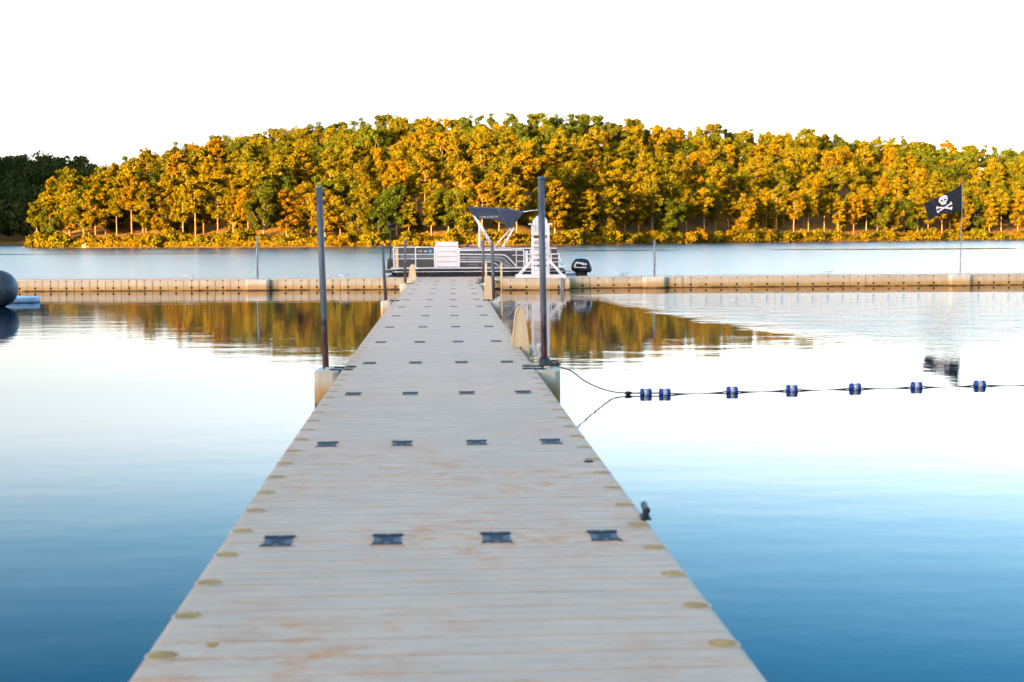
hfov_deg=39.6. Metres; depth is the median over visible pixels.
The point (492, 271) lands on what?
mooring piling
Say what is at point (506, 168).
tree
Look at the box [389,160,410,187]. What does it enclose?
pine tree
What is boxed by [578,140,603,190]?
pine tree
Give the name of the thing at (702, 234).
shore shrub
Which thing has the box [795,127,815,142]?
oak tree
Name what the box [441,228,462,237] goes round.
shore shrub
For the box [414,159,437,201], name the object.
pine tree
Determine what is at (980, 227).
understory shrub
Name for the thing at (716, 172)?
pine tree
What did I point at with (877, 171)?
oak tree
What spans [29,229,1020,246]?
shore grass
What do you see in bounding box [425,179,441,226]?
pine tree
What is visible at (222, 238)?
shore shrub
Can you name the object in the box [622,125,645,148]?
oak tree
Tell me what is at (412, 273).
swim ladder
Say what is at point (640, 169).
pine tree
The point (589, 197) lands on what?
pine tree
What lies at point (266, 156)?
oak tree
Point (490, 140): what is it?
pine tree
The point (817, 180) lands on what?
pine tree
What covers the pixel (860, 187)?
pine tree
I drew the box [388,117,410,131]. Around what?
oak tree
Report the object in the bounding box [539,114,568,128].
oak tree
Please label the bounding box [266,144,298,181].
oak tree
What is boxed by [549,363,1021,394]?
float line
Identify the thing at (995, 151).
oak tree
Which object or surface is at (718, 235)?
shore shrub
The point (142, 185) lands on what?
oak tree
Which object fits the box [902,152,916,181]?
pine tree
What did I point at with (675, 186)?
pine tree
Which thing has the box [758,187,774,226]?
pine tree
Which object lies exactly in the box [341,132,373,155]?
oak tree
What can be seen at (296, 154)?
pine tree
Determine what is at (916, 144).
oak tree
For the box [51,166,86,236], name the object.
pine tree
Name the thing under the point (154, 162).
pine tree
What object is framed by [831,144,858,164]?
oak tree
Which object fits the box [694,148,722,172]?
oak tree
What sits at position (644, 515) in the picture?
dock cleat
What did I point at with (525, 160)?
tree
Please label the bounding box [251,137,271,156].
oak tree
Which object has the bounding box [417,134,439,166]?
pine tree
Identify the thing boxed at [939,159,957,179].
oak tree
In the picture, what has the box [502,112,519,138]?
oak tree
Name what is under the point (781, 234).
shore shrub
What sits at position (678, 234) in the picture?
shore shrub
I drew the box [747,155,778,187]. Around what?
oak tree
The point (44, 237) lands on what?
shore shrub
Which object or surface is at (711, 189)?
oak tree
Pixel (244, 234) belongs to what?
shore shrub
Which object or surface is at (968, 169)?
oak tree
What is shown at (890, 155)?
pine tree
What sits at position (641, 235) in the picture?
shore shrub
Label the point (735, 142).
oak tree
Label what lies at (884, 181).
pine tree
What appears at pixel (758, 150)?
oak tree
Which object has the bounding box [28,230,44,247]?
shore shrub
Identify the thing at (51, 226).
oak tree
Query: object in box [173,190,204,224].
oak tree
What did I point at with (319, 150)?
oak tree
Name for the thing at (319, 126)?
oak tree
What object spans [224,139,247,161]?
oak tree
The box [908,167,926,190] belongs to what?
pine tree
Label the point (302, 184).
oak tree
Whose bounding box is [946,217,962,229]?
understory shrub
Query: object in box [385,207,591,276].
pontoon boat
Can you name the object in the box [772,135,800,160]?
oak tree
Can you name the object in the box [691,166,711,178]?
oak tree
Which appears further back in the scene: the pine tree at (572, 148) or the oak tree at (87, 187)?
the pine tree at (572, 148)
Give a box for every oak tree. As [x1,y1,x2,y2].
[37,192,61,224]
[38,203,63,235]
[63,189,97,233]
[74,183,106,217]
[82,175,96,184]
[94,163,121,198]
[104,170,149,211]
[120,156,148,182]
[126,188,155,231]
[138,182,161,201]
[144,170,174,200]
[147,151,162,173]
[149,196,183,231]
[151,157,185,179]
[152,154,171,170]
[162,150,178,156]
[168,141,191,152]
[171,146,197,161]
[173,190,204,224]
[185,142,199,154]
[187,152,198,161]
[208,133,233,148]
[220,138,245,150]
[222,151,248,181]
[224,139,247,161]
[230,134,244,142]
[235,148,268,160]
[241,186,278,236]
[242,131,268,148]
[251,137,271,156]
[260,176,295,227]
[264,154,293,189]
[266,129,295,151]
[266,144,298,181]
[267,126,287,141]
[267,141,290,162]
[279,125,300,140]
[283,127,313,148]
[284,181,315,225]
[291,183,331,235]
[293,139,315,155]
[300,140,321,174]
[303,190,347,236]
[305,121,337,143]
[305,142,338,175]
[307,128,335,147]
[312,176,344,207]
[321,130,351,159]
[323,125,347,142]
[323,144,359,177]
[328,121,352,134]
[328,169,360,213]
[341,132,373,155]
[341,199,371,236]
[345,182,383,218]
[346,117,371,133]
[351,159,391,204]
[353,126,389,159]
[356,141,385,179]
[364,204,393,233]
[369,145,410,186]
[373,112,397,135]
[373,185,412,238]
[377,126,400,159]
[387,140,417,165]
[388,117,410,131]
[388,147,425,196]
[402,128,435,151]
[403,123,423,137]
[405,115,434,135]
[415,117,444,138]
[427,186,466,230]
[432,131,461,161]
[433,124,454,156]
[435,117,459,132]
[438,149,466,184]
[443,187,481,232]
[452,114,472,132]
[454,161,487,188]
[456,132,475,161]
[462,124,482,149]
[463,127,491,167]
[472,113,498,132]
[474,161,505,193]
[490,135,519,166]
[491,123,507,134]
[491,127,517,144]
[492,204,525,224]
[497,159,522,196]
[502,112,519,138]
[509,121,533,143]
[515,136,543,156]
[524,153,546,191]
[526,111,555,130]
[529,157,559,185]
[532,124,549,154]
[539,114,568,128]
[542,125,569,154]
[544,166,575,211]
[550,124,569,138]
[559,160,580,189]
[566,112,593,132]
[566,125,586,141]
[566,133,595,161]
[567,170,600,214]
[579,114,606,134]
[584,198,618,235]
[587,126,614,155]
[599,149,623,172]
[600,152,626,185]
[602,121,623,144]
[603,158,635,193]
[607,125,630,148]
[608,140,621,151]
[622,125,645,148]
[623,117,645,141]
[638,144,667,159]
[640,152,664,175]
[643,131,669,155]
[645,128,652,136]
[653,197,687,234]
[658,152,685,175]
[663,128,686,151]
[665,126,686,148]
[668,141,697,158]
[669,168,704,195]
[682,151,708,171]
[683,126,707,145]
[686,132,709,152]
[688,136,713,165]
[688,172,710,188]
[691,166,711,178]
[691,182,722,223]
[694,122,723,139]
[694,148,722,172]
[705,132,722,140]
[707,137,732,162]
[710,160,740,195]
[722,128,734,143]
[725,193,759,230]
[728,137,743,159]
[730,167,748,199]
[731,128,753,147]
[731,144,752,169]
[737,154,759,168]
[738,162,754,173]
[739,133,768,153]
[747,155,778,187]
[748,145,767,156]
[756,133,777,155]
[757,131,771,139]
[763,170,792,203]
[768,155,781,177]
[769,163,798,195]
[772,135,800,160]
[777,131,793,150]
[784,145,814,161]
[784,147,807,177]
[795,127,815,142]
[795,135,821,150]
[801,158,822,179]
[805,147,819,170]
[814,135,832,156]
[816,148,835,159]
[818,133,832,156]
[822,138,851,150]
[822,149,845,171]
[830,134,843,143]
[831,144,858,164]
[842,192,868,224]
[845,141,860,163]
[845,174,872,193]
[849,165,876,192]
[851,138,871,161]
[862,143,880,160]
[862,194,895,229]
[863,150,887,167]
[863,163,886,184]
[866,165,895,190]
[869,136,883,153]
[872,168,901,196]
[881,140,903,155]
[881,204,904,230]
[883,147,906,170]
[887,136,910,154]
[888,180,928,215]
[890,198,921,232]
[899,144,913,154]
[904,175,929,193]
[905,139,933,158]
[906,158,925,176]
[912,146,935,168]
[922,156,940,173]
[923,164,940,174]
[924,142,937,156]
[927,170,946,179]
[932,147,955,159]
[935,139,956,155]
[936,147,963,163]
[937,156,953,163]
[938,162,967,185]
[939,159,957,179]
[942,179,970,199]
[950,196,975,231]
[954,150,979,175]
[956,177,974,198]
[959,161,980,185]
[960,143,985,176]
[960,196,985,228]
[968,179,988,200]
[979,145,998,167]
[980,155,1002,180]
[983,164,1006,171]
[988,184,1016,222]
[999,148,1020,172]
[999,162,1021,182]
[1003,159,1020,177]
[1004,179,1023,203]
[1016,173,1023,181]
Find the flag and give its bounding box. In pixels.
[924,185,961,220]
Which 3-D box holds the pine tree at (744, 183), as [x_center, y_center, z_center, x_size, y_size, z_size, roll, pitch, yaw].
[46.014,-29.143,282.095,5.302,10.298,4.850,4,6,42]
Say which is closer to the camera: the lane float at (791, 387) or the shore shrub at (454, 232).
the lane float at (791, 387)
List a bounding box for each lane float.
[640,388,651,394]
[659,388,670,394]
[726,386,737,392]
[786,385,797,390]
[849,383,860,389]
[910,382,922,387]
[973,380,985,386]
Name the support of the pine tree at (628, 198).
on the ground at (695, 222)
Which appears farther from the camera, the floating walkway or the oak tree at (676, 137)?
the oak tree at (676, 137)
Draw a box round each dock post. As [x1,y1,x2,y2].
[256,236,258,278]
[653,240,655,275]
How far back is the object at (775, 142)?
351.53 m
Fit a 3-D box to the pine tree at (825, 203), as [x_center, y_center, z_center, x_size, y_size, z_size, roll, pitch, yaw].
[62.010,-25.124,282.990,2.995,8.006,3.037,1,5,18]
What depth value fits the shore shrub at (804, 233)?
273.90 m
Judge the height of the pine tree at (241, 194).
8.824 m
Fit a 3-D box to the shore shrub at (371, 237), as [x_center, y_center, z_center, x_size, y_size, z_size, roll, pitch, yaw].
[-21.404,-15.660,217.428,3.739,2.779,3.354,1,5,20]
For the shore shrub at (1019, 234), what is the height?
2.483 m
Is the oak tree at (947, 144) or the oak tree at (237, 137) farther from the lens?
the oak tree at (947, 144)
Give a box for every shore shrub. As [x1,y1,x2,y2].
[23,235,34,247]
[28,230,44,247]
[35,233,49,247]
[48,230,71,247]
[80,232,96,240]
[100,233,121,245]
[124,233,137,242]
[137,231,154,246]
[150,233,168,246]
[157,227,181,241]
[166,231,184,241]
[178,233,193,240]
[192,234,210,246]
[207,232,221,245]
[210,233,228,246]
[223,230,231,237]
[229,234,243,240]
[232,226,256,240]
[251,234,268,241]
[270,235,279,240]
[278,234,292,245]
[287,228,305,242]
[312,236,326,240]
[326,236,336,245]
[333,233,350,246]
[346,225,367,238]
[359,230,383,245]
[380,232,389,239]
[400,230,422,245]
[414,238,421,245]
[420,234,428,245]
[422,234,432,244]
[432,235,441,241]
[440,231,458,242]
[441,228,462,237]
[457,233,470,240]
[471,228,498,242]
[496,230,506,240]
[501,231,518,239]
[520,234,534,241]
[550,232,565,243]
[559,232,575,244]
[560,228,583,244]
[577,227,592,238]
[588,232,599,240]
[599,232,613,243]
[603,229,623,241]
[624,232,638,243]
[637,232,646,241]
[642,230,656,238]
[652,231,668,241]
[668,233,676,241]
[674,231,684,239]
[682,231,697,242]
[693,227,708,241]
[711,231,723,242]
[722,229,737,237]
[731,226,747,235]
[737,232,747,241]
[747,228,759,241]
[756,227,769,240]
[763,230,776,241]
[778,231,785,239]
[782,230,796,241]
[793,231,800,240]
[796,228,810,239]
[808,235,817,241]
[810,229,824,241]
[826,230,834,237]
[829,230,845,240]
[860,230,874,240]
[870,230,884,237]
[880,227,896,236]
[905,230,921,237]
[919,228,933,236]
[929,227,941,239]
[944,228,957,238]
[955,229,964,238]
[968,228,979,236]
[976,229,988,237]
[997,232,1006,239]
[1014,230,1023,239]
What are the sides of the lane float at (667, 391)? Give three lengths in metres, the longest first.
0.128 x 0.094 x 0.093 m
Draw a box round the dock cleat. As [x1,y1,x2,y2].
[639,501,650,519]
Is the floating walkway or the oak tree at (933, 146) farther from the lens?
the oak tree at (933, 146)
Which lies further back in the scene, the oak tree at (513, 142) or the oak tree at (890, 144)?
the oak tree at (890, 144)
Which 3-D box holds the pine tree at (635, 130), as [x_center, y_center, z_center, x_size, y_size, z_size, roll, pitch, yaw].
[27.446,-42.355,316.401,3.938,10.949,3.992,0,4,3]
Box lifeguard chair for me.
[515,216,565,277]
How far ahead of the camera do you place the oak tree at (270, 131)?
325.00 m
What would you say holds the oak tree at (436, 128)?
on the ground at (695, 222)
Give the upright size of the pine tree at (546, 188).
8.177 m
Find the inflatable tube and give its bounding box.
[0,270,17,306]
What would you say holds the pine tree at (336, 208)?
on the ground at (695, 222)
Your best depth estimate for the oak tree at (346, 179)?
227.21 m
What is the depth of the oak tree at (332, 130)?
297.00 m
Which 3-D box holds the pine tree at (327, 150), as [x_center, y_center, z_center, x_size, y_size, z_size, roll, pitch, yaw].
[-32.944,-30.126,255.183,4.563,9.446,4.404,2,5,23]
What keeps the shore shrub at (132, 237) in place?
on the ground at (695, 222)
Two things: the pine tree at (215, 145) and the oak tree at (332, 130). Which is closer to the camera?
the pine tree at (215, 145)
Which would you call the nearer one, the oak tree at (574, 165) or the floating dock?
the floating dock
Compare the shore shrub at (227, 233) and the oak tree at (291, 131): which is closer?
the shore shrub at (227, 233)
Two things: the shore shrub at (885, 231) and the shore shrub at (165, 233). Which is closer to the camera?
the shore shrub at (165, 233)
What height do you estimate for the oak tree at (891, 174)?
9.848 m
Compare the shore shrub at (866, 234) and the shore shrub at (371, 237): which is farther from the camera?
the shore shrub at (866, 234)
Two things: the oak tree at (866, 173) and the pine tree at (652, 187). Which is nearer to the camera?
the pine tree at (652, 187)
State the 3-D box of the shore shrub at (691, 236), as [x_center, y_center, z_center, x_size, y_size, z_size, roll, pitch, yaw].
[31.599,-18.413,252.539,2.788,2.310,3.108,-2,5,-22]
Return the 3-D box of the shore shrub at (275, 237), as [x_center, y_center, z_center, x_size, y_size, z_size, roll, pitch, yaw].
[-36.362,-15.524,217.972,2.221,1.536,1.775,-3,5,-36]
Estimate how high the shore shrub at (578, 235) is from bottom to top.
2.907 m
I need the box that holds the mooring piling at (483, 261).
[482,241,484,282]
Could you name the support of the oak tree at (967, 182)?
on the ground at (695, 222)
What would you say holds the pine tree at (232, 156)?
on the ground at (695, 222)
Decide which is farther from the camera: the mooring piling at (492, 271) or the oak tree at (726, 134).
the oak tree at (726, 134)
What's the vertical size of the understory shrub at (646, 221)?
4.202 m
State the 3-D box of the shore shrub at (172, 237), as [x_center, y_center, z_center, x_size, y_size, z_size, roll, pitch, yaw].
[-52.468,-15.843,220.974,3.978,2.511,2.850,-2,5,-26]
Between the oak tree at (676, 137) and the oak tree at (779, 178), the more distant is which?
the oak tree at (676, 137)
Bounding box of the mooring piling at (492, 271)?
[490,243,494,299]
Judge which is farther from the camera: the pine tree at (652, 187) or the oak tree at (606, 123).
the oak tree at (606, 123)
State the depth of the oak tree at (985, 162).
402.86 m
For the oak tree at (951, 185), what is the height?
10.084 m
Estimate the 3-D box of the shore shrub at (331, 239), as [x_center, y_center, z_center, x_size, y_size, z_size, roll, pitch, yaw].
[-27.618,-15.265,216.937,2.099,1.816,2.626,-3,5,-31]
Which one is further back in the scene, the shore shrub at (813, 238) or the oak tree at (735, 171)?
the oak tree at (735, 171)
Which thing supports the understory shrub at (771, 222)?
on the ground at (695, 222)
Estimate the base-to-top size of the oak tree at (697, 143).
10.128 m
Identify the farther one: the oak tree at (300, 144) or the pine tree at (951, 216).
the pine tree at (951, 216)
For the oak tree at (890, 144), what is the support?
on the ground at (695, 222)
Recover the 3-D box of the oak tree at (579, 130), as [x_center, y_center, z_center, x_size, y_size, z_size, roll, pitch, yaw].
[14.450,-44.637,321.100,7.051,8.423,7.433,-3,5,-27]
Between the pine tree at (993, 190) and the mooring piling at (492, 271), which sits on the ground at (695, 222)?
the pine tree at (993, 190)
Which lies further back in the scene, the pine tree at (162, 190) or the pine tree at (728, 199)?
the pine tree at (728, 199)
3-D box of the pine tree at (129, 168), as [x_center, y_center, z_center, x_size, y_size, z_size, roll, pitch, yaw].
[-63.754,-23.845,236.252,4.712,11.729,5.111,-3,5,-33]
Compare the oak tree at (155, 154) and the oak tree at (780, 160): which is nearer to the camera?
the oak tree at (155, 154)
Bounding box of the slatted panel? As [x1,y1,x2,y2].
[435,241,458,266]
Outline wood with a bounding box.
[0,150,99,236]
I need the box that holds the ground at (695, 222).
[0,152,1023,247]
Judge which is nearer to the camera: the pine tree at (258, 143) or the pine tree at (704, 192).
the pine tree at (704, 192)
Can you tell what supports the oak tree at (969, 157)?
on the ground at (695, 222)
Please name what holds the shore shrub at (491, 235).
on the ground at (695, 222)
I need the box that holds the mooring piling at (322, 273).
[315,186,328,368]
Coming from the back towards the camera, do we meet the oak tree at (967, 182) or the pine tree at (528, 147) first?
the oak tree at (967, 182)
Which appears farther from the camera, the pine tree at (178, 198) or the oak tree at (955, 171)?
the oak tree at (955, 171)
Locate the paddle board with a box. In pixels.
[12,296,39,302]
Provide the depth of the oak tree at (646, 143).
338.14 m
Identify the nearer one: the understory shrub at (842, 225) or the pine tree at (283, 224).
the pine tree at (283, 224)
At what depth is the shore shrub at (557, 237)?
227.02 m
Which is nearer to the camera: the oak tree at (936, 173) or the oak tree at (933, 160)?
the oak tree at (936, 173)
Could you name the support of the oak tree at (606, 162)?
on the ground at (695, 222)
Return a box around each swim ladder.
[406,264,416,282]
[483,275,499,301]
[484,263,502,288]
[511,306,540,361]
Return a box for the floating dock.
[16,273,1023,291]
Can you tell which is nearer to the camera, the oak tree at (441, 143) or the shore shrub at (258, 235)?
the shore shrub at (258, 235)
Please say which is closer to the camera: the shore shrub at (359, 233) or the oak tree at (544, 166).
the shore shrub at (359, 233)
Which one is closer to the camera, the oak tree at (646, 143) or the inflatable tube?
the inflatable tube
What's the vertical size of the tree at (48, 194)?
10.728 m
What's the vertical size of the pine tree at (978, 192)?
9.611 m
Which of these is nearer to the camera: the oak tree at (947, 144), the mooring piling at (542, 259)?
the mooring piling at (542, 259)
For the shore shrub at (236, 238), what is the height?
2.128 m
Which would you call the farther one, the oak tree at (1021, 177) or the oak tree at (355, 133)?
the oak tree at (1021, 177)
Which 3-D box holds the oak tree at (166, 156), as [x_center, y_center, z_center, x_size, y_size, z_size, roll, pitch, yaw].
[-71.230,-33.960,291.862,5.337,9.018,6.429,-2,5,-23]
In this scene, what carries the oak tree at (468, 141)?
on the ground at (695, 222)
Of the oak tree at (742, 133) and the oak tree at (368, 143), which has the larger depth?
the oak tree at (742, 133)
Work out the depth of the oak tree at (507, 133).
285.93 m
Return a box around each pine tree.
[25,201,48,230]
[38,194,50,224]
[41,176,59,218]
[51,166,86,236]
[56,183,76,236]
[70,176,83,186]
[81,185,108,236]
[90,171,120,236]
[93,182,110,228]
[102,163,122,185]
[104,188,124,235]
[114,174,144,233]
[115,163,140,229]
[125,156,147,182]
[132,188,157,232]
[138,147,155,181]
[150,157,164,193]
[157,171,171,209]
[158,172,180,209]
[165,151,193,183]
[169,184,192,232]
[176,169,194,215]
[181,177,208,237]
[188,145,212,179]
[193,174,214,232]
[194,155,219,192]
[201,185,231,233]
[204,137,227,166]
[209,164,232,226]
[219,188,241,234]
[225,150,242,174]
[226,178,244,209]
[232,162,251,191]
[234,141,266,188]
[234,187,260,231]
[244,160,273,214]
[249,138,266,167]
[267,153,296,191]
[272,189,298,235]
[286,146,312,187]
[292,157,319,186]
[314,147,338,177]
[314,158,342,182]
[331,196,345,233]
[332,134,361,191]
[338,147,361,174]
[352,143,376,175]
[379,169,404,198]
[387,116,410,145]
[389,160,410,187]
[397,195,416,229]
[403,166,428,210]
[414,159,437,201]
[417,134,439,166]
[418,138,444,177]
[421,194,442,237]
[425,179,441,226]
[442,160,460,186]
[443,127,467,162]
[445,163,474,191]
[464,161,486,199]
[466,127,495,164]
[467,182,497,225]
[473,126,495,168]
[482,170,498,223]
[491,135,515,197]
[492,188,510,233]
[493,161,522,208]
[504,184,527,236]
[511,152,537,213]
[516,140,540,204]
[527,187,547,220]
[531,176,552,197]
[543,137,567,165]
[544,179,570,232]
[550,127,569,167]
[561,190,582,229]
[562,142,586,170]
[574,134,600,159]
[574,190,598,234]
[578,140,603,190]
[583,156,602,191]
[584,129,606,151]
[592,172,608,206]
[601,185,625,224]
[606,158,631,191]
[617,137,639,174]
[618,188,636,234]
[627,126,643,157]
[629,163,653,225]
[631,188,649,232]
[632,150,655,198]
[642,164,664,218]
[642,176,664,229]
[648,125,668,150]
[656,157,678,190]
[658,173,682,205]
[672,152,690,179]
[673,185,700,232]
[695,187,713,231]
[705,166,728,220]
[706,190,727,231]
[719,144,736,166]
[722,194,735,229]
[723,176,742,218]
[734,168,758,209]
[745,155,769,197]
[752,196,766,228]
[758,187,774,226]
[764,188,788,232]
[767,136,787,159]
[775,181,792,222]
[780,151,799,180]
[783,191,805,231]
[793,179,814,225]
[796,163,813,185]
[798,149,818,178]
[799,189,818,231]
[808,172,833,221]
[817,150,840,175]
[817,195,830,231]
[819,164,842,219]
[829,166,847,192]
[829,194,845,229]
[841,148,855,187]
[841,162,861,186]
[843,193,865,233]
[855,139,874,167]
[855,185,867,220]
[856,188,874,229]
[872,185,885,206]
[875,175,893,198]
[881,146,896,169]
[888,156,907,183]
[888,177,909,204]
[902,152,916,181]
[907,187,927,231]
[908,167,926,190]
[917,168,930,204]
[921,206,937,229]
[923,172,946,219]
[923,188,938,226]
[933,193,950,232]
[934,174,948,193]
[943,210,958,228]
[970,168,987,187]
[970,186,987,215]
[980,195,999,234]
[983,185,1001,227]
[985,157,1004,186]
[987,169,1002,185]
[990,176,1004,199]
[994,189,1009,232]
[1005,179,1014,203]
[1008,189,1023,230]
[1009,182,1022,209]
[1017,156,1023,189]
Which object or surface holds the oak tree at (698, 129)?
on the ground at (695, 222)
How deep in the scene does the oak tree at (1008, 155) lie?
402.71 m
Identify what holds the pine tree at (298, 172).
on the ground at (695, 222)
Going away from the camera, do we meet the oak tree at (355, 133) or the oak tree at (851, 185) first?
the oak tree at (355, 133)
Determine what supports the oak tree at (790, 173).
on the ground at (695, 222)
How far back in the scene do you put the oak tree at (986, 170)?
383.48 m
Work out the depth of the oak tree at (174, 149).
327.72 m
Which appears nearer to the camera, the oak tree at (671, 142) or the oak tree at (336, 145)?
the oak tree at (336, 145)
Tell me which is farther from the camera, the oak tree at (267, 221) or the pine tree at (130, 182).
the pine tree at (130, 182)
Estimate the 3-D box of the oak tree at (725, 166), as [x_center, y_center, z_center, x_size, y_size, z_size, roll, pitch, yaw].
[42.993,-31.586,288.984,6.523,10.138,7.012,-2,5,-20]
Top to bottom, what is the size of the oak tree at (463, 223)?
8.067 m
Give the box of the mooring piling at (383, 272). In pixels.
[380,245,386,300]
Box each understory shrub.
[103,216,123,230]
[122,214,139,228]
[183,218,198,233]
[198,209,226,224]
[227,213,257,233]
[403,209,423,232]
[450,224,464,232]
[519,210,532,225]
[564,212,585,228]
[615,207,633,228]
[630,208,651,223]
[764,215,783,229]
[780,206,802,220]
[812,204,825,213]
[834,219,848,229]
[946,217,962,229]
[965,215,985,230]
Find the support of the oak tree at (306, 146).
on the ground at (695, 222)
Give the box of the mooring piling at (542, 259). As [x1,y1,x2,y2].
[537,176,547,367]
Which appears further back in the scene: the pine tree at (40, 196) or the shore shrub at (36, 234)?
the pine tree at (40, 196)
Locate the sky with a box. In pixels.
[0,0,1023,170]
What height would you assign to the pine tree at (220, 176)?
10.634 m
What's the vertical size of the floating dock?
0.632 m
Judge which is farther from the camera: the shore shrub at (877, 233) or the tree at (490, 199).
the shore shrub at (877, 233)
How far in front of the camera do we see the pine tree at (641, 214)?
246.26 m
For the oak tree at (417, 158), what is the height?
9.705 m
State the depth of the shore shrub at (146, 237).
219.34 m
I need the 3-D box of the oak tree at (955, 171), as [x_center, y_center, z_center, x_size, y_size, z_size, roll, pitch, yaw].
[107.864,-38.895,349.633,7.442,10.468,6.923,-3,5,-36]
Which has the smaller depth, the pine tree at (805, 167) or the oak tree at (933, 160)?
the pine tree at (805, 167)
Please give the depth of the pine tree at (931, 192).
309.37 m
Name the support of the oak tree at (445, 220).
on the ground at (695, 222)
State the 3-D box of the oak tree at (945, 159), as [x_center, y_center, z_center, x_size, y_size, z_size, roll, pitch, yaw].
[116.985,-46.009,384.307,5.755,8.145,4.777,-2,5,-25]
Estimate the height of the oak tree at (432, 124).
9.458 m
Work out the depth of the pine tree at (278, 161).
235.20 m
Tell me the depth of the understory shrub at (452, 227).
223.86 m
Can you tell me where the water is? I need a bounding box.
[0,239,1023,681]
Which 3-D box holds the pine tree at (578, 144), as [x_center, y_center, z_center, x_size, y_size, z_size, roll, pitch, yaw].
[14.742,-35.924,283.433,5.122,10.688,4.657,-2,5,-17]
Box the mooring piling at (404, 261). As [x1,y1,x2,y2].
[404,241,405,282]
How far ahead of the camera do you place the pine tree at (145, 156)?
291.08 m
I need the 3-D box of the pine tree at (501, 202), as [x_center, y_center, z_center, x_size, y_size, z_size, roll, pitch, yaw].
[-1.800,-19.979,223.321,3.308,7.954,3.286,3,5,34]
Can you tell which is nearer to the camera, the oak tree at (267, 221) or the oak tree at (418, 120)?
the oak tree at (267, 221)
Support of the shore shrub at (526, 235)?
on the ground at (695, 222)
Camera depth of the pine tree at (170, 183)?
235.15 m
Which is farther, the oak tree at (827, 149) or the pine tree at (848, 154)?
the oak tree at (827, 149)
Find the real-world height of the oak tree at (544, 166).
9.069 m
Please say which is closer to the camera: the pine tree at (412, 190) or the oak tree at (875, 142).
the pine tree at (412, 190)
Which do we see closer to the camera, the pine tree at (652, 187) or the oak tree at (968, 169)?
the pine tree at (652, 187)
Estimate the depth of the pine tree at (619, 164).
254.80 m
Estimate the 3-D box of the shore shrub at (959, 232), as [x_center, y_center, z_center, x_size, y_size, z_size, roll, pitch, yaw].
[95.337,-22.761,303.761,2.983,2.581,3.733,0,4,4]
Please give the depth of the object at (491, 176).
230.22 m
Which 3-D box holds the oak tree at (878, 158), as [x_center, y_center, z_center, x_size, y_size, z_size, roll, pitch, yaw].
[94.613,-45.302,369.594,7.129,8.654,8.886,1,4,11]
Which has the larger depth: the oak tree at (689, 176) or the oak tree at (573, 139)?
the oak tree at (573, 139)
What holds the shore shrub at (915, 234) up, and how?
on the ground at (695, 222)
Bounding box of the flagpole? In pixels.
[959,180,963,273]
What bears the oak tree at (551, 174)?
on the ground at (695, 222)
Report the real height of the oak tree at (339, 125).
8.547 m
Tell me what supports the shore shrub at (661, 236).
on the ground at (695, 222)
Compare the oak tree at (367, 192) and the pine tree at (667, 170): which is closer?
the oak tree at (367, 192)
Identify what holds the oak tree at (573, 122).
on the ground at (695, 222)
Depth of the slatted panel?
48.66 m
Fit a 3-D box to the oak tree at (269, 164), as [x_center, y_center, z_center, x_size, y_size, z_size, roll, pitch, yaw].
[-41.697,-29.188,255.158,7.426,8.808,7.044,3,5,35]
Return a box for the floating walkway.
[129,278,766,681]
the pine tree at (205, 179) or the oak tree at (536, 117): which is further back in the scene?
the oak tree at (536, 117)
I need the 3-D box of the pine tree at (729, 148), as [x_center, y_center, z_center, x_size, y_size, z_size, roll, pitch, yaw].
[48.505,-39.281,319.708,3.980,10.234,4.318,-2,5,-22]
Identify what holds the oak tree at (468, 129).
on the ground at (695, 222)
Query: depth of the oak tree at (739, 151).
337.01 m
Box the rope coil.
[539,357,560,366]
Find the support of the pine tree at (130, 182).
on the ground at (695, 222)
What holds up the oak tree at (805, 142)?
on the ground at (695, 222)
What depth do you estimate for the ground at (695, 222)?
253.77 m
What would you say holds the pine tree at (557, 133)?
on the ground at (695, 222)
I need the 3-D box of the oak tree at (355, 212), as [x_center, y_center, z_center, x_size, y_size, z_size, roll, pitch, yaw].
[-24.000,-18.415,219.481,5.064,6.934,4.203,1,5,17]
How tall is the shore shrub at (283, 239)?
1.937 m
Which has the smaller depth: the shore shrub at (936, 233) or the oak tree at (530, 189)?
the oak tree at (530, 189)
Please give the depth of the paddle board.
38.34 m
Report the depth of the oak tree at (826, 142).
379.17 m
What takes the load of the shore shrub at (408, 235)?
on the ground at (695, 222)
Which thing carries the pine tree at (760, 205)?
on the ground at (695, 222)
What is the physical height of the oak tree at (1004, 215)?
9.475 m
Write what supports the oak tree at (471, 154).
on the ground at (695, 222)
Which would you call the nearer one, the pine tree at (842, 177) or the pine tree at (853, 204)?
the pine tree at (853, 204)
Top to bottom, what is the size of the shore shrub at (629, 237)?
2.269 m
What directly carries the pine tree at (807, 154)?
on the ground at (695, 222)
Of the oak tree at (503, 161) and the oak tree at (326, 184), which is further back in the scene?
the oak tree at (503, 161)
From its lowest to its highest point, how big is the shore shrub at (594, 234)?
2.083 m
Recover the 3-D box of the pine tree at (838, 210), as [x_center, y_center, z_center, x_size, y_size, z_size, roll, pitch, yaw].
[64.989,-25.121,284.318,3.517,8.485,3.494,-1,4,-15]
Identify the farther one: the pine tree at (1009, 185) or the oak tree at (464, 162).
the pine tree at (1009, 185)
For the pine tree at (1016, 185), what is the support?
on the ground at (695, 222)
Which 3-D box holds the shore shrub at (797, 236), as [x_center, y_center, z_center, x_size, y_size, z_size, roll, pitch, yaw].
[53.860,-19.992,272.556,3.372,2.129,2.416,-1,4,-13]
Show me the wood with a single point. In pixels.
(23, 179)
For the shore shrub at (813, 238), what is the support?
on the ground at (695, 222)

